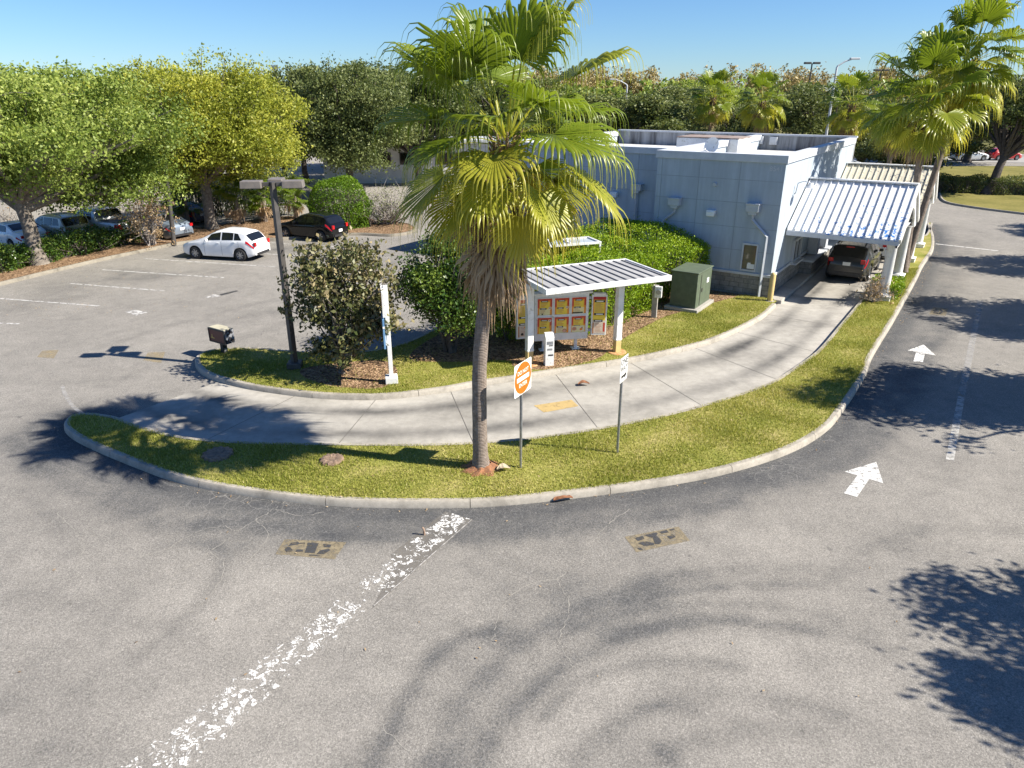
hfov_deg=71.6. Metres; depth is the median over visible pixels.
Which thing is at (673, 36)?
sky
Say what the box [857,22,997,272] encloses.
fan palm
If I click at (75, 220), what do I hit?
rear window
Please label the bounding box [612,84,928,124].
wood
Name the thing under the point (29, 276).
kerb
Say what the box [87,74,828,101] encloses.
wood
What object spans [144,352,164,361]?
yellow patch
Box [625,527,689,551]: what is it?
stencil patch
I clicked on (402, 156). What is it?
window
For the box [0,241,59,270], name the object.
hedge shrub
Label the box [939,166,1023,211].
lawn
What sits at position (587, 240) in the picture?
frame canopy
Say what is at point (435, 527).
flaking stripe
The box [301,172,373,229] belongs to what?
round bush
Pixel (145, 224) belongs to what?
shrub
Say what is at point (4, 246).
hedge shrub
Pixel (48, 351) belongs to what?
yellow patch
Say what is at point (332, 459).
manhole cover
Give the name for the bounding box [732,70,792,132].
fan palm
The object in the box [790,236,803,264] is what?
pay window
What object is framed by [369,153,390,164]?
window
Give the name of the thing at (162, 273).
parking line
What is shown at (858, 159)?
oak tree
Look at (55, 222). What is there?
side window
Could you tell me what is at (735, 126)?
oak tree
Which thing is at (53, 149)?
oak tree
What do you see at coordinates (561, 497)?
fallen palm boot
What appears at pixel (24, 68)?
oak tree
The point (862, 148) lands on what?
oak tree
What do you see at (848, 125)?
fan palm
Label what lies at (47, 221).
side window
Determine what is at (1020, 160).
road
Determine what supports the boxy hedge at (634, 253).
on the mulch bed
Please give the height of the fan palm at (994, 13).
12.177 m
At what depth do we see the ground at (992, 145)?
152.05 m
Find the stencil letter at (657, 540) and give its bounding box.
[646,532,661,543]
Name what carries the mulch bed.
on the turf island
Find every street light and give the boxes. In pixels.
[610,79,627,95]
[825,58,859,134]
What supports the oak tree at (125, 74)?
on the ground at (992, 145)
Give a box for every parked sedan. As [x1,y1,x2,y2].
[0,220,49,245]
[147,200,203,222]
[149,212,193,239]
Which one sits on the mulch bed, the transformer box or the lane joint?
the transformer box
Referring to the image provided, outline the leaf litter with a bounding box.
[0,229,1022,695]
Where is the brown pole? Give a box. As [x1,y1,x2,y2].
[164,167,176,245]
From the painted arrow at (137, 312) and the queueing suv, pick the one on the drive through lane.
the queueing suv
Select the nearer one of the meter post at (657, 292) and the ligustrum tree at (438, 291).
the ligustrum tree at (438, 291)
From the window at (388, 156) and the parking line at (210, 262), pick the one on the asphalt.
the parking line at (210, 262)
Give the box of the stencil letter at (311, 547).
[305,543,318,552]
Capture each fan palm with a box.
[372,0,643,476]
[686,69,740,131]
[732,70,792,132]
[818,70,884,140]
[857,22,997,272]
[857,76,936,163]
[906,0,1023,268]
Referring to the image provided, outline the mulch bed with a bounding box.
[410,284,742,369]
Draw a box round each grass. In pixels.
[67,267,917,499]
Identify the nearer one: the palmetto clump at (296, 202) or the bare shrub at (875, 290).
the bare shrub at (875, 290)
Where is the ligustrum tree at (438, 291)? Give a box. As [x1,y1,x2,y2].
[382,222,524,353]
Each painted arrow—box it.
[125,310,146,314]
[844,475,868,496]
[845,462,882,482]
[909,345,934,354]
[914,353,923,361]
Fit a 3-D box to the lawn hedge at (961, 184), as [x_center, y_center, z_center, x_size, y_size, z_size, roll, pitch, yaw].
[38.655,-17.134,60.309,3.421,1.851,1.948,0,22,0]
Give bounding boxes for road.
[853,156,1023,162]
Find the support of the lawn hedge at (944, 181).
on the lawn at (1008, 202)
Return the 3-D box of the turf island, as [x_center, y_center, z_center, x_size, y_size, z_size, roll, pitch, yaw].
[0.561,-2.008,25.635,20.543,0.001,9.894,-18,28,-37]
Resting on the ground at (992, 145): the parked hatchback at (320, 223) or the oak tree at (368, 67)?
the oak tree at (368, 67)
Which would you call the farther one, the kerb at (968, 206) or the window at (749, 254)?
the kerb at (968, 206)
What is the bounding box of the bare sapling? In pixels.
[0,203,17,221]
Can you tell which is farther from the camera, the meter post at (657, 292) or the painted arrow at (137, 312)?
the painted arrow at (137, 312)
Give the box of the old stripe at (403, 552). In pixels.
[372,511,471,607]
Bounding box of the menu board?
[516,290,607,350]
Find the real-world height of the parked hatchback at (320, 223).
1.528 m
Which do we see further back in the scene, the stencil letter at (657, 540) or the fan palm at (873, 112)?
the fan palm at (873, 112)
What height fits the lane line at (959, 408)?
0.001 m
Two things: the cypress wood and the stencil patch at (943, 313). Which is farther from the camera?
the cypress wood
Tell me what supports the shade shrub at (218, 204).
on the asphalt
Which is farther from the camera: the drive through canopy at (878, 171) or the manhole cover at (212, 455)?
the drive through canopy at (878, 171)
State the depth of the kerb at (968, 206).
52.85 m
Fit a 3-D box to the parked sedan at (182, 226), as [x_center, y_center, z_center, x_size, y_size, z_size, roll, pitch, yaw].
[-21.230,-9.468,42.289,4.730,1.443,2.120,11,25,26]
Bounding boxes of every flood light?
[804,62,820,81]
[873,69,888,104]
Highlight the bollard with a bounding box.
[765,272,775,301]
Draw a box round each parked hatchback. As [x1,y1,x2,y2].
[183,227,269,260]
[281,211,347,241]
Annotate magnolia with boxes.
[276,226,414,373]
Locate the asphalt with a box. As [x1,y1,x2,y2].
[0,150,1023,767]
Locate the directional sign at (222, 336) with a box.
[207,324,234,353]
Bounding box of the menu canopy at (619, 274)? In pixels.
[519,258,671,366]
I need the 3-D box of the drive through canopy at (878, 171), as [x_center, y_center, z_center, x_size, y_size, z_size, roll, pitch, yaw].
[19.721,-9.291,37.700,4.300,4.555,6.317,14,26,31]
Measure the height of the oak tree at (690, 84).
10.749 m
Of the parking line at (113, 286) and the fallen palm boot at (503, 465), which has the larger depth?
the parking line at (113, 286)
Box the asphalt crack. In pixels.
[57,377,915,753]
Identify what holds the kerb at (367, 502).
on the asphalt
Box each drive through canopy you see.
[786,177,920,301]
[842,162,938,262]
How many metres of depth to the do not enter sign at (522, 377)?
15.34 m
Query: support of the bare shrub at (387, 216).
on the planting strip at (266, 229)
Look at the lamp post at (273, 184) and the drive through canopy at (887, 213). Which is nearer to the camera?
the lamp post at (273, 184)
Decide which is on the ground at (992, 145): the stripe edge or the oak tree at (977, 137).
the oak tree at (977, 137)
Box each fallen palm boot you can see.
[497,463,509,469]
[553,495,572,500]
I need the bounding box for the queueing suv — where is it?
[825,240,883,280]
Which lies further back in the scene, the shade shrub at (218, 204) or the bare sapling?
the shade shrub at (218, 204)
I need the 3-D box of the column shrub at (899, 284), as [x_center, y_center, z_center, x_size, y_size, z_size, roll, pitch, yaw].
[15.611,-4.053,29.663,1.631,1.317,1.818,14,26,31]
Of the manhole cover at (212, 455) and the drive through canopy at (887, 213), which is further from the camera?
the drive through canopy at (887, 213)
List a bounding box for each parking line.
[0,298,99,305]
[70,283,164,290]
[103,269,223,277]
[144,258,274,266]
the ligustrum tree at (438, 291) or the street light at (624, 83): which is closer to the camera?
the ligustrum tree at (438, 291)
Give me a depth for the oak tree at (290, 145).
59.73 m
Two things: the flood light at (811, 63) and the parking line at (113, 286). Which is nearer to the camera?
the parking line at (113, 286)
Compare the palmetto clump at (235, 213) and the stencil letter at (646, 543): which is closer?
the stencil letter at (646, 543)
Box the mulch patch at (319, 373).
[300,360,397,388]
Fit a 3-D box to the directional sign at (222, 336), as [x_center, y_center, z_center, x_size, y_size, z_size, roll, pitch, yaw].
[-9.408,-1.408,23.075,0.805,0.902,0.385,14,26,30]
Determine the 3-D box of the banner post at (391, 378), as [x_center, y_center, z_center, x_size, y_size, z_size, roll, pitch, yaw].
[-3.512,-1.363,20.218,0.360,2.906,1.020,-5,23,-11]
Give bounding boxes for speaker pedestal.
[543,332,553,365]
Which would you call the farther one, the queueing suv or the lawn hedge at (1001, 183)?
the lawn hedge at (1001, 183)
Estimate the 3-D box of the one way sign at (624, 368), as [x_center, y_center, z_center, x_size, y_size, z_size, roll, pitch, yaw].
[2.490,0.524,16.317,0.066,2.492,0.450,12,25,28]
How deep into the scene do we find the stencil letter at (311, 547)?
13.49 m
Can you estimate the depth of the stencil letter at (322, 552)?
13.38 m
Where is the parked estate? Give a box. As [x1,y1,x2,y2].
[35,210,94,237]
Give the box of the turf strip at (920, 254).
[72,223,931,497]
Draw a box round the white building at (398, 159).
[323,136,531,182]
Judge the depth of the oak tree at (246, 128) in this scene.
40.70 m
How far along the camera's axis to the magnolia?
20.17 m
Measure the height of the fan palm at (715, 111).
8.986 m
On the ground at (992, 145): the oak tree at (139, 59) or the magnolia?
the oak tree at (139, 59)
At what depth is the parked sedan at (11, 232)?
38.49 m
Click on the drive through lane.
(699, 376)
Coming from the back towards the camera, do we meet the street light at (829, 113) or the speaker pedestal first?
the street light at (829, 113)
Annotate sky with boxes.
[0,0,1023,93]
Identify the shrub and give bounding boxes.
[0,240,19,272]
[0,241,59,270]
[6,230,73,265]
[41,222,115,255]
[66,229,130,253]
[101,219,144,245]
[102,185,179,249]
[140,169,300,216]
[346,174,426,224]
[849,269,899,303]
[864,273,906,299]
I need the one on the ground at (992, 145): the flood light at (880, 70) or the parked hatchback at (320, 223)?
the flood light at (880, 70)
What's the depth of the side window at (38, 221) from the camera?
40.16 m
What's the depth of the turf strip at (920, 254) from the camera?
16.70 m
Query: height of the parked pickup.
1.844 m
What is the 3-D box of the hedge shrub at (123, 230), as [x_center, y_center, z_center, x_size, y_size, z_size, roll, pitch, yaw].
[-21.719,-8.845,40.662,2.431,1.462,3.826,12,25,27]
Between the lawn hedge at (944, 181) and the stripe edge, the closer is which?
the stripe edge
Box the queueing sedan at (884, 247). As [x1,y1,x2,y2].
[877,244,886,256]
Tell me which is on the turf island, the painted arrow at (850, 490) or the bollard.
the bollard
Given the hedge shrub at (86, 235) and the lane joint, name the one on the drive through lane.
the lane joint
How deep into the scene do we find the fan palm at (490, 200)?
12.74 m
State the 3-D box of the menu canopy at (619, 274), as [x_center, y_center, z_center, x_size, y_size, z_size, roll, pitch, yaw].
[2.289,-2.209,22.598,4.568,2.685,2.650,-9,24,-22]
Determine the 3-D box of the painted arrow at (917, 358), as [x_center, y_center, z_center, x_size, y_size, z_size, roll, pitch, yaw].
[13.290,-0.865,23.182,0.266,0.001,1.019,13,26,29]
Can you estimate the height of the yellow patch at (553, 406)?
0.001 m
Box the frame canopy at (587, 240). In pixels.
[532,236,601,266]
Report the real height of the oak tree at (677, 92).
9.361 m
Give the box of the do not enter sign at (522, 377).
[514,357,530,467]
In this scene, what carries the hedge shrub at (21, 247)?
on the planting strip at (266, 229)
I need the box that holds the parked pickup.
[77,206,141,239]
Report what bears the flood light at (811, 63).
on the ground at (992, 145)
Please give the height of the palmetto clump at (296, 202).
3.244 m
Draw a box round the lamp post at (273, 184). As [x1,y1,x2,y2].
[239,177,304,369]
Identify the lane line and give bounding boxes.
[60,386,83,412]
[946,396,964,459]
[958,301,982,394]
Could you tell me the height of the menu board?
1.965 m
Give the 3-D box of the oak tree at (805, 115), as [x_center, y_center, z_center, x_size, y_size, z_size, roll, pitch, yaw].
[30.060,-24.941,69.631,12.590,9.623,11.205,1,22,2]
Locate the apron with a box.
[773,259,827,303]
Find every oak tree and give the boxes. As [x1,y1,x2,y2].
[0,56,211,265]
[0,59,122,91]
[60,64,142,197]
[102,54,210,92]
[108,42,318,229]
[249,57,330,183]
[261,92,317,176]
[277,51,433,197]
[329,57,415,105]
[364,64,496,185]
[446,74,567,135]
[507,88,626,137]
[558,87,710,143]
[632,82,733,129]
[674,76,749,125]
[712,101,782,133]
[749,79,877,147]
[822,115,914,162]
[853,118,996,169]
[911,93,1011,162]
[970,68,1023,193]
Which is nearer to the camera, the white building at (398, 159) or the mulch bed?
the mulch bed
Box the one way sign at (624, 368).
[616,354,628,452]
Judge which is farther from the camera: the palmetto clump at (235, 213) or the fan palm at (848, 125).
the fan palm at (848, 125)
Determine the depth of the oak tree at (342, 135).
53.90 m
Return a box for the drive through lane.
[120,257,884,443]
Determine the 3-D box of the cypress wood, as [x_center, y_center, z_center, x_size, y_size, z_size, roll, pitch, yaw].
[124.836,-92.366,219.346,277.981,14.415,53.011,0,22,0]
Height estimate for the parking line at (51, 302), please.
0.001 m
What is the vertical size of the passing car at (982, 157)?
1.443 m
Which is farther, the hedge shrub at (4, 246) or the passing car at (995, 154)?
the passing car at (995, 154)
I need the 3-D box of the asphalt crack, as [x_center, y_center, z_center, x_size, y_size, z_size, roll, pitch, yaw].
[-2.944,2.692,14.516,22.004,0.001,9.986,6,23,15]
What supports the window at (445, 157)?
in the white building at (398, 159)
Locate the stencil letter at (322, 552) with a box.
[317,549,329,553]
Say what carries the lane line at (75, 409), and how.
on the asphalt
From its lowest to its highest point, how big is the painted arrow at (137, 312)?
0.001 m
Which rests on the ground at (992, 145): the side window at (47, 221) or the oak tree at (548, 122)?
the oak tree at (548, 122)
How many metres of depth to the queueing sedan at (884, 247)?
36.01 m
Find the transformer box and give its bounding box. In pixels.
[664,262,713,313]
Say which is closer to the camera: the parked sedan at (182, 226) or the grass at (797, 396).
the grass at (797, 396)
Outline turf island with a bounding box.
[200,296,775,392]
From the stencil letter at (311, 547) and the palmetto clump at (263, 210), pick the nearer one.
the stencil letter at (311, 547)
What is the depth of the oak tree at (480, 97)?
81.51 m
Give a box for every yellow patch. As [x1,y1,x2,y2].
[37,350,56,357]
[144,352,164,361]
[534,400,577,411]
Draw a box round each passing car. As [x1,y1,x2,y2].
[948,152,988,160]
[984,148,1021,160]
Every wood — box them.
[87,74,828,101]
[467,60,1013,101]
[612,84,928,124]
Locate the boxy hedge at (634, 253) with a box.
[495,214,712,340]
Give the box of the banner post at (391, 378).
[380,284,397,384]
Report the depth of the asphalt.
12.44 m
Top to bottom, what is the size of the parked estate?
1.739 m
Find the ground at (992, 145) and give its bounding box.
[321,94,1023,153]
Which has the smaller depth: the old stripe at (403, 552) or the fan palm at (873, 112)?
the old stripe at (403, 552)
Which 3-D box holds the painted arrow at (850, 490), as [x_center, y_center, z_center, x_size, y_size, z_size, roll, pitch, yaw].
[7.584,2.240,15.607,0.269,0.001,1.014,18,28,37]
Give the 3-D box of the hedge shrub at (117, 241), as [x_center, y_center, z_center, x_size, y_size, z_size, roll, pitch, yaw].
[-22.586,-7.763,38.665,2.637,1.350,3.423,0,22,0]
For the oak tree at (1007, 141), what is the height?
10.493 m
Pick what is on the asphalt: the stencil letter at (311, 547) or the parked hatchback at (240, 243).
the parked hatchback at (240, 243)
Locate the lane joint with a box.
[209,272,874,442]
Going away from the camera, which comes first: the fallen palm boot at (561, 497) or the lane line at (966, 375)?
the fallen palm boot at (561, 497)
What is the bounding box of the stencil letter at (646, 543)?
[639,541,654,545]
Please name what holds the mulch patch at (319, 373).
on the turf island
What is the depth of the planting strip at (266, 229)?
41.45 m
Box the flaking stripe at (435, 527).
[121,513,468,767]
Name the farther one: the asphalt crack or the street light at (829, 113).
the street light at (829, 113)
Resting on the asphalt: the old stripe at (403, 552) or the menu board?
the old stripe at (403, 552)
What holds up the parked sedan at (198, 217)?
on the asphalt
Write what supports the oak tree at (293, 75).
on the ground at (992, 145)
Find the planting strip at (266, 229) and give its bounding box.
[0,216,413,281]
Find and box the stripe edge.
[374,520,470,605]
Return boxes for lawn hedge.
[938,172,952,192]
[948,173,989,193]
[987,173,1023,194]
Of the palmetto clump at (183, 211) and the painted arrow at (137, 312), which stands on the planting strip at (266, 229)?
the palmetto clump at (183, 211)
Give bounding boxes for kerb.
[0,216,414,285]
[64,222,933,507]
[937,192,1023,214]
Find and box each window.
[36,217,42,223]
[43,217,51,224]
[52,218,57,225]
[62,216,87,226]
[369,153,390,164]
[399,153,424,164]
[436,152,460,164]
[740,243,758,271]
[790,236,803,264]
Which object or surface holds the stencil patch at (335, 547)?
on the asphalt
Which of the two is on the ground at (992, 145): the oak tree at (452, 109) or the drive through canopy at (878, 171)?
the oak tree at (452, 109)
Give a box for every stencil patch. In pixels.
[276,539,345,558]
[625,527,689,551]
[929,307,947,315]
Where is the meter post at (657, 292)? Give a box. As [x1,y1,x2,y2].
[651,285,662,317]
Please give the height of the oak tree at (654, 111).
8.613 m
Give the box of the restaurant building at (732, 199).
[509,129,860,297]
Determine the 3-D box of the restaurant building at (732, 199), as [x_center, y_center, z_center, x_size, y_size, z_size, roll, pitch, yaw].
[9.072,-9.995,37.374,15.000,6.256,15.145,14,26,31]
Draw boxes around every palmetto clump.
[159,183,216,223]
[200,175,263,223]
[237,174,299,221]
[277,171,315,217]

